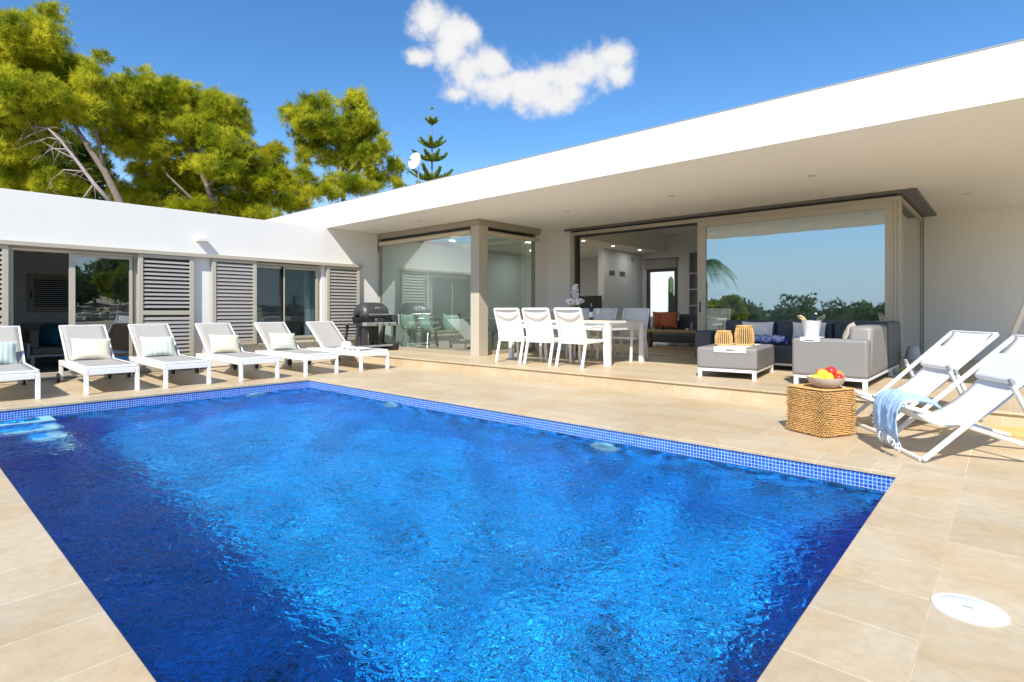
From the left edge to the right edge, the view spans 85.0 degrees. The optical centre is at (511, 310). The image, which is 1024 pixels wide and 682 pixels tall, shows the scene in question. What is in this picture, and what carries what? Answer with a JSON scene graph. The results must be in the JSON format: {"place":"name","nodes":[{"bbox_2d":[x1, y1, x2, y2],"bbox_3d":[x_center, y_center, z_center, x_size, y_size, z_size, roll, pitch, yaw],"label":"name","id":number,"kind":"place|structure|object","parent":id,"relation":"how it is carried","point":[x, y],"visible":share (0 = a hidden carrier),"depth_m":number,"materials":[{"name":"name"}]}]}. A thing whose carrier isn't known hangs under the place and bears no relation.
{"place":"outdoors","nodes":[
{"label":"outdoors","id":0,"kind":"place"},
{"bbox_2d":[0,387,885,681],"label":"water","id":1,"kind":"structure","parent":0,"point":[304,535],"depth_m":3.02,"materials":[{"name":"blue liquid"}]},
{"bbox_2d":[0,340,976,382],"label":"indoor floor","id":2,"kind":"structure","parent":0,"point":[47,367],"depth_m":11.50,"materials":[{"name":"tile"}]},
{"bbox_2d":[21,322,126,366],"bbox_3d":[-8.870,0.671,11.278,1.250,0.840,1.560,0,0,42],"label":"bedroom sofa","id":3,"kind":"object","parent":2,"relation":"on","point":[33,348],"visible":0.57,"depth_m":10.65,"materials":[{"name":"grey fabric"}]},
{"bbox_2d":[39,325,59,345],"bbox_3d":[-9.097,0.491,10.985,0.500,0.420,0.172,0,-15,12],"label":"pillow","id":4,"kind":"object","parent":3,"relation":"on","point":[49,335],"visible":0.92,"depth_m":10.91,"materials":[{"name":"blue fabric"}]},
{"bbox_2d":[47,323,76,341],"bbox_3d":[-9.118,0.452,11.338,0.172,0.420,0.500,-20,-13,40],"label":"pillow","id":5,"kind":"object","parent":3,"relation":"on","point":[53,324],"visible":0.12,"depth_m":11.26,"materials":[{"name":"fabric"}]},
{"bbox_2d":[668,276,673,312],"bbox_3d":[5.442,-0.038,19.126,0.194,2.300,0.185,0,0,42],"label":"cactus","id":6,"kind":"object","parent":2,"relation":"on","point":[670,287],"visible":0.48,"depth_m":19.07,"materials":[{"name":"green plant"}]},
{"bbox_2d":[647,329,696,346],"bbox_3d":[4.224,0.710,13.648,2.250,0.455,0.440,0,0,42],"label":"coffee table","id":7,"kind":"object","parent":2,"relation":"on","point":[650,339],"visible":0.4,"depth_m":13.85,"materials":[{"name":"brown wood"}]},
{"bbox_2d":[671,296,673,312],"bbox_3d":[5.495,0.301,18.945,0.229,1.620,0.218,0,0,42],"label":"cactus","id":8,"kind":"object","parent":2,"relation":"on","point":[672,304],"visible":0.16,"depth_m":18.88,"materials":[{"name":"green plant"}]},
{"bbox_2d":[646,314,758,343],"bbox_3d":[4.935,0.477,14.709,2.800,0.760,0.770,0,0,42],"label":"indoor sofa","id":9,"kind":"object","parent":2,"relation":"on","point":[715,321],"visible":0.5,"depth_m":14.70,"materials":[{"name":"grey fabric"}]},
{"bbox_2d":[652,311,669,327],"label":"pillow","id":10,"kind":"object","parent":9,"relation":"on","point":[657,318],"visible":0.67,"depth_m":15.46,"materials":[{"name":"fabric"}]},
{"bbox_2d":[660,312,678,327],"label":"pillow","id":11,"kind":"object","parent":9,"relation":"on","point":[669,320],"visible":0.97,"depth_m":15.10,"materials":[{"name":"fabric"}]},
{"bbox_2d":[0,359,1023,681],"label":"pool deck","id":12,"kind":"structure","parent":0,"point":[982,557],"depth_m":4.70,"materials":[{"name":"stone"}]},
{"bbox_2d":[0,326,40,399],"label":"sun lounger","id":13,"kind":"object","parent":12,"relation":"on","point":[10,334],"visible":0.91,"depth_m":7.50,"materials":[{"name":"white plastic"}]},
{"bbox_2d":[0,341,16,363],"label":"pillow","id":14,"kind":"object","parent":13,"relation":"on","point":[7,352],"visible":0.98,"depth_m":7.86,"materials":[{"name":"fabric"}]},
{"bbox_2d":[0,468,156,681],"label":"pool coping","id":15,"kind":"object","parent":12,"relation":"on","point":[57,624],"visible":1,"depth_m":2.01,"materials":[{"name":"stone"}]},
{"bbox_2d":[56,324,139,394],"bbox_3d":[-6.168,0.671,8.285,2.175,0.880,0.700,0,0,44],"label":"sun lounger","id":16,"kind":"object","parent":12,"relation":"on","point":[80,366],"visible":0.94,"depth_m":8.40,"materials":[{"name":"grey plastic"}]},
{"bbox_2d":[71,338,111,359],"bbox_3d":[-6.470,0.592,8.597,0.500,0.360,0.140,4,-30,-47],"label":"pillow","id":17,"kind":"object","parent":16,"relation":"on","point":[90,348],"visible":1,"depth_m":8.54,"materials":[{"name":"beige fabric"}]},
{"bbox_2d":[0,376,324,411],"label":"pool coping","id":18,"kind":"object","parent":12,"relation":"on","point":[22,406],"visible":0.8,"depth_m":7.40,"materials":[{"name":"stone"}]},
{"bbox_2d":[126,324,210,387],"bbox_3d":[-5.529,0.671,8.942,2.175,0.880,0.700,0,0,44],"label":"sun lounger","id":19,"kind":"object","parent":12,"relation":"on","point":[166,364],"visible":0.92,"depth_m":8.98,"materials":[{"name":"grey plastic"}]},
{"bbox_2d":[140,336,176,356],"bbox_3d":[-5.845,0.592,9.239,0.500,0.360,0.140,1,-28,-48],"label":"pillow","id":20,"kind":"object","parent":19,"relation":"on","point":[154,346],"visible":1,"depth_m":9.18,"materials":[{"name":"white fabric"}]},
{"bbox_2d":[194,323,278,381],"bbox_3d":[-4.799,0.671,9.657,2.175,0.880,0.700,0,0,44],"label":"sun lounger","id":21,"kind":"object","parent":12,"relation":"on","point":[232,359],"visible":0.84,"depth_m":9.74,"materials":[{"name":"grey plastic"}]},
{"bbox_2d":[209,334,240,352],"bbox_3d":[-5.114,0.592,9.954,0.500,0.360,0.140,4,-30,-47],"label":"pillow","id":22,"kind":"object","parent":21,"relation":"on","point":[224,343],"visible":1,"depth_m":9.89,"materials":[{"name":"beige fabric"}]},
{"bbox_2d":[254,322,338,375],"bbox_3d":[-4.062,0.671,10.393,2.175,0.880,0.700,0,0,44],"label":"sun lounger","id":23,"kind":"object","parent":12,"relation":"on","point":[264,329],"visible":0.89,"depth_m":10.48,"materials":[{"name":"grey plastic"}]},
{"bbox_2d":[269,333,296,349],"bbox_3d":[-4.377,0.592,10.691,0.500,0.360,0.140,4,-30,-47],"label":"pillow","id":24,"kind":"object","parent":23,"relation":"on","point":[282,341],"visible":1,"depth_m":10.63,"materials":[{"name":"fabric"}]},
{"bbox_2d":[306,321,388,370],"bbox_3d":[-3.344,0.671,11.200,2.175,0.880,0.700,0,0,44],"label":"sun lounger","id":25,"kind":"object","parent":12,"relation":"on","point":[328,336],"visible":0.8,"depth_m":11.48,"materials":[{"name":"grey plastic"}]},
{"bbox_2d":[337,341,351,347],"bbox_3d":[-3.255,0.670,11.003,0.380,0.131,0.380,0,0,42],"label":"sun hat","id":26,"kind":"object","parent":25,"relation":"on","point":[346,344],"visible":0.87,"depth_m":10.92,"materials":[{"name":"white fabric"}]},
{"bbox_2d":[344,347,374,349],"bbox_3d":[-2.915,0.724,10.633,0.543,0.038,0.342,0,0,42],"label":"folded towel","id":27,"kind":"object","parent":25,"relation":"on","point":[358,348],"visible":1,"depth_m":10.54,"materials":[{"name":"white fabric"}]},
{"bbox_2d":[309,377,904,477],"bbox_3d":[-0.220,1.127,6.558,7.917,0.030,0.342,0,0,42],"label":"pool coping","id":28,"kind":"object","parent":12,"relation":"on","point":[863,465],"visible":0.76,"depth_m":5.05,"materials":[{"name":"stone"}]},
{"bbox_2d":[786,383,856,437],"bbox_3d":[2.813,0.900,5.094,0.442,0.418,0.442,0,0,-22],"label":"wicker pouf","id":29,"kind":"object","parent":12,"relation":"on","point":[820,412],"visible":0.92,"depth_m":4.94,"materials":[{"name":"wicker"}]},
{"bbox_2d":[806,375,845,387],"bbox_3d":[2.823,0.641,5.025,0.320,0.092,0.320,0,0,42],"label":"fruit bowl","id":30,"kind":"object","parent":29,"relation":"on","point":[825,383],"visible":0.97,"depth_m":4.92,"materials":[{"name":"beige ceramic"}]},
{"bbox_2d":[812,374,823,377],"bbox_3d":[2.728,0.604,4.980,0.103,0.075,0.078,0,0,18],"label":"lemon","id":31,"kind":"object","parent":30,"relation":"in","point":[817,376],"visible":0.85,"depth_m":4.96,"materials":[{"name":"yellow food"}]},
{"bbox_2d":[817,369,827,375],"bbox_3d":[2.789,0.571,5.014,0.102,0.082,0.080,0,0,7],"label":"lemon","id":32,"kind":"object","parent":30,"relation":"in","point":[822,372],"visible":0.55,"depth_m":4.99,"materials":[{"name":"yellow food"}]},
{"bbox_2d":[823,373,833,378],"bbox_3d":[2.801,0.596,4.941,0.084,0.092,0.083,0,0,5],"label":"lemon","id":33,"kind":"object","parent":30,"relation":"in","point":[828,376],"visible":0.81,"depth_m":4.91,"materials":[{"name":"yellow food"}]},
{"bbox_2d":[825,366,836,374],"bbox_3d":[2.862,0.547,5.014,0.096,0.089,0.094,0,0,-6],"label":"apple","id":34,"kind":"object","parent":30,"relation":"in","point":[832,370],"visible":0.62,"depth_m":4.98,"materials":[{"name":"red food"}]},
{"bbox_2d":[833,373,843,378],"bbox_3d":[2.885,0.598,4.941,0.086,0.080,0.085,0,0,-10],"label":"apple","id":35,"kind":"object","parent":30,"relation":"in","point":[838,376],"visible":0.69,"depth_m":4.91,"materials":[{"name":"red food"}]},
{"bbox_2d":[757,464,964,681],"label":"pool coping","id":36,"kind":"object","parent":12,"relation":"on","point":[863,617],"visible":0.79,"depth_m":2.18,"materials":[{"name":"stone"}]},
{"bbox_2d":[840,330,1010,436],"bbox_3d":[3.718,0.651,5.247,1.395,0.916,0.696,0,0,8],"label":"deck chair","id":37,"kind":"object","parent":12,"relation":"on","point":[958,349],"visible":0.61,"depth_m":5.18,"materials":[{"name":"white fabric"}]},
{"bbox_2d":[872,335,1023,461],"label":"deck chair","id":38,"kind":"object","parent":12,"relation":"on","point":[996,384],"visible":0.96,"depth_m":4.26,"materials":[{"name":"white fabric"}]},
{"bbox_2d":[872,389,941,451],"bbox_3d":[3.022,0.831,4.321,0.311,0.452,0.448,0,0,11],"label":"draped towel","id":39,"kind":"object","parent":38,"relation":"hanging from","point":[887,404],"visible":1,"depth_m":4.25,"materials":[{"name":"blue fabric"}]},
{"bbox_2d":[930,593,1009,626],"bbox_3d":[1.698,1.106,2.076,0.230,0.010,0.230,0,0,42],"label":"skimmer lid","id":40,"kind":"object","parent":12,"relation":"on","point":[970,609],"visible":1,"depth_m":2.06,"materials":[{"name":"white plastic"}]},
{"bbox_2d":[990,426,1023,437],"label":"straw mat","id":41,"kind":"object","parent":12,"relation":"on","point":[1017,432],"visible":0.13,"depth_m":5.03,"materials":[{"name":"beige wicker"}]},
{"bbox_2d":[1001,299,1023,352],"bbox_3d":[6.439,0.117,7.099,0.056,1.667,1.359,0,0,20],"label":"deck chair","id":42,"kind":"object","parent":12,"relation":"on","point":[1017,322],"visible":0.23,"depth_m":7.10,"materials":[{"name":"white fabric"}]},
{"bbox_2d":[0,0,1023,214],"label":"sky","id":43,"kind":"structure","parent":0,"point":[504,81],"materials":[{"name":"blue"}]},
{"bbox_2d":[384,341,1023,412],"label":"terrace","id":44,"kind":"structure","parent":0,"point":[685,370],"depth_m":9.02,"materials":[{"name":"stone"}]},
{"bbox_2d":[342,302,399,349],"bbox_3d":[-3.236,0.374,12.948,0.691,1.124,1.230,0,0,42],"label":"barbecue","id":45,"kind":"object","parent":44,"relation":"on","point":[370,317],"visible":0.96,"depth_m":12.78,"materials":[{"name":"grey metal"}]},
{"bbox_2d":[400,313,423,347],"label":"shell chair","id":46,"kind":"object","parent":44,"relation":"on","point":[408,322],"visible":0.92,"depth_m":13.57,"materials":[{"name":"plastic"}]},
{"bbox_2d":[418,313,441,348],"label":"shell chair","id":47,"kind":"object","parent":44,"relation":"on","point":[425,323],"visible":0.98,"depth_m":13.10,"materials":[{"name":"plastic"}]},
{"bbox_2d":[442,313,466,349],"bbox_3d":[-1.325,0.497,12.711,0.470,0.888,0.466,0,0,17],"label":"shell chair","id":48,"kind":"object","parent":44,"relation":"on","point":[452,323],"visible":0.94,"depth_m":12.54,"materials":[{"name":"plastic"}]},
{"bbox_2d":[431,318,515,349],"bbox_3d":[-0.955,0.568,14.111,2.200,0.740,1.000,0,0,42],"label":"indoor table","id":49,"kind":"object","parent":44,"relation":"on","point":[491,320],"visible":0.39,"depth_m":13.72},
{"bbox_2d":[488,324,508,347],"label":"shell chair","id":50,"kind":"object","parent":44,"relation":"on","point":[494,329],"visible":0.27,"depth_m":13.00,"materials":[{"name":"metal"}]},
{"bbox_2d":[0,39,1023,381],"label":"villa","id":51,"kind":"object","parent":44,"relation":"on","point":[894,195],"visible":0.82,"depth_m":10.57,"materials":[{"name":"white paint"}]},
{"bbox_2d":[27,274,108,311],"bbox_3d":[-9.362,-0.359,11.837,0.070,0.780,1.380,0,0,42],"label":"inner window","id":52,"kind":"structure","parent":51,"relation":"in","point":[34,281],"depth_m":11.79,"materials":[{"name":"beige metal"}]},
{"bbox_2d":[9,245,137,376],"bbox_3d":[-7.298,0.031,9.375,0.080,2.100,1.750,0,0,42],"label":"sliding door","id":53,"kind":"structure","parent":51,"relation":"in","point":[132,257],"depth_m":9.33,"materials":[{"name":"beige metal"}]},
{"bbox_2d":[257,262,319,342],"bbox_3d":[-4.913,-0.169,12.052,0.080,1.680,1.660,0,0,42],"label":"door frame","id":54,"kind":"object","parent":51,"relation":"in","point":[259,264],"depth_m":12.24,"materials":[{"name":"beige metal"}]},
{"bbox_2d":[408,152,419,182],"bbox_3d":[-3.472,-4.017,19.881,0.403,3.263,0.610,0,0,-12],"label":"satellite dish","id":55,"kind":"object","parent":51,"relation":"on","point":[414,160],"visible":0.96,"depth_m":19.98,"materials":[{"name":"metal"}]},
{"bbox_2d":[378,227,535,355],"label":"corner window","id":56,"kind":"structure","parent":51,"relation":"in","point":[532,348],"depth_m":13.00,"materials":[{"name":"beige metal"}]},
{"bbox_2d":[647,268,676,328],"bbox_3d":[4.648,-0.196,17.302,1.019,2.266,0.080,0,0,42],"label":"patio door","id":57,"kind":"structure","parent":51,"relation":"in","point":[649,271],"depth_m":17.50,"materials":[{"name":"grey metal"}]},
{"bbox_2d":[570,195,900,357],"bbox_3d":[3.796,-0.433,10.942,6.349,2.740,0.250,0,0,42],"label":"sliding door","id":58,"kind":"structure","parent":51,"relation":"in","point":[887,203],"depth_m":10.52,"materials":[{"name":"beige metal"}]},
{"bbox_2d":[894,196,923,368],"bbox_3d":[7.065,-0.433,9.908,0.108,2.740,3.004,0,0,42],"label":"side window","id":59,"kind":"structure","parent":51,"relation":"in","point":[908,224],"depth_m":9.55,"materials":[{"name":"beige metal"}]},
{"bbox_2d":[493,308,541,363],"bbox_3d":[0.111,0.447,10.221,0.575,0.987,0.744,0,0,38],"label":"dining chair","id":60,"kind":"object","parent":44,"relation":"on","point":[510,327],"visible":0.89,"depth_m":10.03,"materials":[{"name":"white plastic"}]},
{"bbox_2d":[521,308,571,365],"bbox_3d":[0.615,0.447,9.825,0.575,0.987,0.744,0,0,39],"label":"dining chair","id":61,"kind":"object","parent":44,"relation":"on","point":[539,327],"visible":0.88,"depth_m":9.64,"materials":[{"name":"white plastic"}]},
{"bbox_2d":[547,308,588,357],"bbox_3d":[1.144,0.447,11.564,0.575,0.987,0.744,0,0,44],"label":"dining chair","id":62,"kind":"object","parent":44,"relation":"on","point":[585,311],"visible":0.14,"depth_m":11.59,"materials":[{"name":"white"}]},
{"bbox_2d":[509,319,644,365],"bbox_3d":[1.184,0.557,10.544,2.280,0.760,1.240,0,0,42],"label":"dining table","id":63,"kind":"object","parent":44,"relation":"on","point":[609,326],"visible":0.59,"depth_m":9.82,"materials":[{"name":"white metal"}]},
{"bbox_2d":[565,284,583,307],"bbox_3d":[1.186,-0.163,10.611,0.343,0.681,0.368,0,0,42],"label":"flower vase","id":64,"kind":"object","parent":63,"relation":"on","point":[575,300],"visible":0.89,"depth_m":10.57,"materials":[{"name":"white glass"}]},
{"bbox_2d":[589,303,592,319],"bbox_3d":[1.470,0.020,10.369,0.077,0.314,0.077,0,0,42],"label":"wine bottle","id":65,"kind":"object","parent":63,"relation":"on","point":[590,313],"visible":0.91,"depth_m":10.34,"materials":[{"name":"black glass"}]},
{"bbox_2d":[553,308,604,368],"bbox_3d":[1.145,0.447,9.406,0.575,0.987,0.744,0,0,44],"label":"dining chair","id":66,"kind":"object","parent":44,"relation":"on","point":[571,328],"visible":0.99,"depth_m":9.24,"materials":[{"name":"white plastic"}]},
{"bbox_2d":[580,296,602,343],"bbox_3d":[2.224,0.258,16.100,1.000,1.360,0.400,0,0,42],"label":"television","id":67,"kind":"object","parent":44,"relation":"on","point":[596,301],"visible":0.27,"depth_m":15.98,"materials":[{"name":"black plastic"}]},
{"bbox_2d":[573,308,617,359],"bbox_3d":[1.666,0.447,11.099,0.575,0.987,0.744,0,0,42],"label":"dining chair","id":68,"kind":"object","parent":44,"relation":"on","point":[606,313],"visible":0.58,"depth_m":11.23,"materials":[{"name":"white"}]},
{"bbox_2d":[611,308,649,361],"bbox_3d":[2.196,0.447,10.614,0.575,0.987,0.744,0,0,41],"label":"dining chair","id":69,"kind":"object","parent":44,"relation":"on","point":[635,314],"visible":0.7,"depth_m":10.75,"materials":[{"name":"white"}]},
{"bbox_2d":[339,355,1023,427],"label":"terrace riser","id":70,"kind":"object","parent":44,"relation":"attached to","point":[780,400],"visible":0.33,"depth_m":7.68,"materials":[{"name":"stone"}]},
{"bbox_2d":[382,355,1023,415],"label":"terrace nosing","id":71,"kind":"object","parent":44,"relation":"attached to","point":[921,405],"visible":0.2,"depth_m":7.53,"materials":[{"name":"stone"}]},
{"bbox_2d":[697,344,773,380],"bbox_3d":[3.302,0.725,8.201,0.800,0.425,1.280,0,0,35],"label":"ottoman","id":72,"kind":"object","parent":44,"relation":"on","point":[754,360],"visible":0.96,"depth_m":7.71,"materials":[{"name":"grey fabric"}]},
{"bbox_2d":[714,343,760,352],"bbox_3d":[3.258,0.537,8.045,0.420,0.077,0.992,0,0,35],"label":"tray","id":73,"kind":"object","parent":72,"relation":"on","point":[735,348],"visible":0.81,"depth_m":7.68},
{"bbox_2d":[714,330,732,345],"bbox_3d":[3.043,0.393,8.030,0.253,0.210,0.253,0,0,42],"label":"rope lantern","id":74,"kind":"object","parent":73,"relation":"on","point":[725,338],"visible":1,"depth_m":7.96,"materials":[{"name":"beige wicker"}]},
{"bbox_2d":[734,325,754,345],"bbox_3d":[3.328,0.355,8.004,0.276,0.285,0.276,0,0,42],"label":"rope lantern","id":75,"kind":"object","parent":73,"relation":"on","point":[745,335],"visible":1,"depth_m":7.92,"materials":[{"name":"beige wicker"}]},
{"bbox_2d":[695,320,899,389],"bbox_3d":[3.958,0.547,8.467,2.885,0.781,2.590,0,0,42],"label":"corner sofa","id":76,"kind":"object","parent":44,"relation":"on","point":[865,353],"visible":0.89,"depth_m":7.03,"materials":[{"name":"grey fabric"}]},
{"bbox_2d":[742,321,773,335],"bbox_3d":[4.182,0.356,9.534,0.520,0.340,0.161,0,-12,40],"label":"pillow","id":77,"kind":"object","parent":76,"relation":"on","point":[760,328],"visible":0.45,"depth_m":9.43,"materials":[{"name":"fabric"}]},
{"bbox_2d":[754,334,787,343],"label":"pillow","id":78,"kind":"object","parent":76,"relation":"on","point":[774,339],"visible":0.7,"depth_m":9.06,"materials":[{"name":"blue fabric"}]},
{"bbox_2d":[792,322,825,339],"bbox_3d":[4.779,0.356,9.002,0.500,0.340,0.161,0,-12,44],"label":"pillow","id":79,"kind":"object","parent":76,"relation":"on","point":[798,332],"visible":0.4,"depth_m":9.04,"materials":[{"name":"fabric"}]},
{"bbox_2d":[800,336,824,341],"bbox_3d":[3.789,0.363,7.049,0.220,0.059,0.262,0,0,42],"label":"tray","id":80,"kind":"object","parent":76,"relation":"on","point":[815,339],"visible":0.9,"depth_m":6.95,"materials":[{"name":"white plastic"}]},
{"bbox_2d":[798,313,824,336],"bbox_3d":[3.775,0.181,7.053,0.255,0.304,0.242,0,0,-8],"label":"ice bucket","id":81,"kind":"object","parent":80,"relation":"on","point":[811,328],"visible":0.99,"depth_m":6.99,"materials":[{"name":"white ceramic"}]},
{"bbox_2d":[842,322,855,338],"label":"pillow","id":82,"kind":"object","parent":76,"relation":"on","point":[846,333],"visible":0.38,"depth_m":7.14,"materials":[{"name":"beige fabric"}]},
{"bbox_2d":[904,346,920,372],"bbox_3d":[6.110,0.742,8.512,0.224,0.392,0.224,0,0,42],"label":"outdoor lamp","id":83,"kind":"object","parent":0,"point":[913,353],"visible":0.83,"depth_m":8.45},
{"bbox_3d":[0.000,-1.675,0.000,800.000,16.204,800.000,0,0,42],"label":"ground","id":84,"kind":"structure","parent":0,"visible":0},
{"bbox_2d":[3,127,119,201],"bbox_3d":[-27.913,-4.855,33.204,7.848,12.132,5.394,0,0,7],"label":"pine tree","id":85,"kind":"object","parent":84,"relation":"on","point":[86,162],"visible":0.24,"depth_m":32.98,"materials":[{"name":"green plant"}]},
{"bbox_2d":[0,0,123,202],"bbox_3d":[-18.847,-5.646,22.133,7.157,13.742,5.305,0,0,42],"label":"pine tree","id":86,"kind":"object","parent":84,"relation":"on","point":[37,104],"visible":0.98,"depth_m":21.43,"materials":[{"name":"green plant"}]},
{"bbox_2d":[84,62,259,214],"bbox_3d":[-15.016,-4.744,24.458,7.921,11.926,4.966,0,0,-8],"label":"pine tree","id":87,"kind":"object","parent":84,"relation":"on","point":[215,125],"visible":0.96,"depth_m":23.76,"materials":[{"name":"green plant"}]},
{"bbox_2d":[104,138,347,219],"bbox_3d":[-13.430,-3.439,25.768,11.816,9.300,4.674,0,0,-6],"label":"pine tree","id":88,"kind":"object","parent":84,"relation":"on","point":[269,174],"visible":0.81,"depth_m":25.19,"materials":[{"name":"green plant"}]},
{"bbox_2d":[274,82,408,200],"bbox_3d":[-9.193,-5.528,29.759,6.840,13.482,4.375,0,0,8],"label":"pine tree","id":89,"kind":"object","parent":84,"relation":"on","point":[351,133],"visible":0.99,"depth_m":29.43,"materials":[{"name":"green plant"}]},
{"bbox_2d":[405,107,453,185],"bbox_3d":[-4.891,-5.592,34.023,4.043,13.606,3.563,0,0,42],"label":"norfolk pine","id":90,"kind":"object","parent":84,"relation":"on","point":[431,157],"visible":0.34,"depth_m":33.67,"materials":[{"name":"green plant"}]},
{"bbox_2d":[651,271,673,328],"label":"patio wall","id":91,"kind":"structure","parent":84,"relation":"on","point":[659,291],"depth_m":20.17,"materials":[{"name":"paint"}]},
{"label":"pool basin","id":92,"kind":"structure","parent":84,"relation":"in","visible":0},
{"bbox_2d":[0,381,894,491],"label":"waterline band","id":93,"kind":"object","parent":92,"relation":"attached to","point":[868,480],"visible":0.5,"depth_m":5.84,"materials":[{"name":"tile"}]}
]}

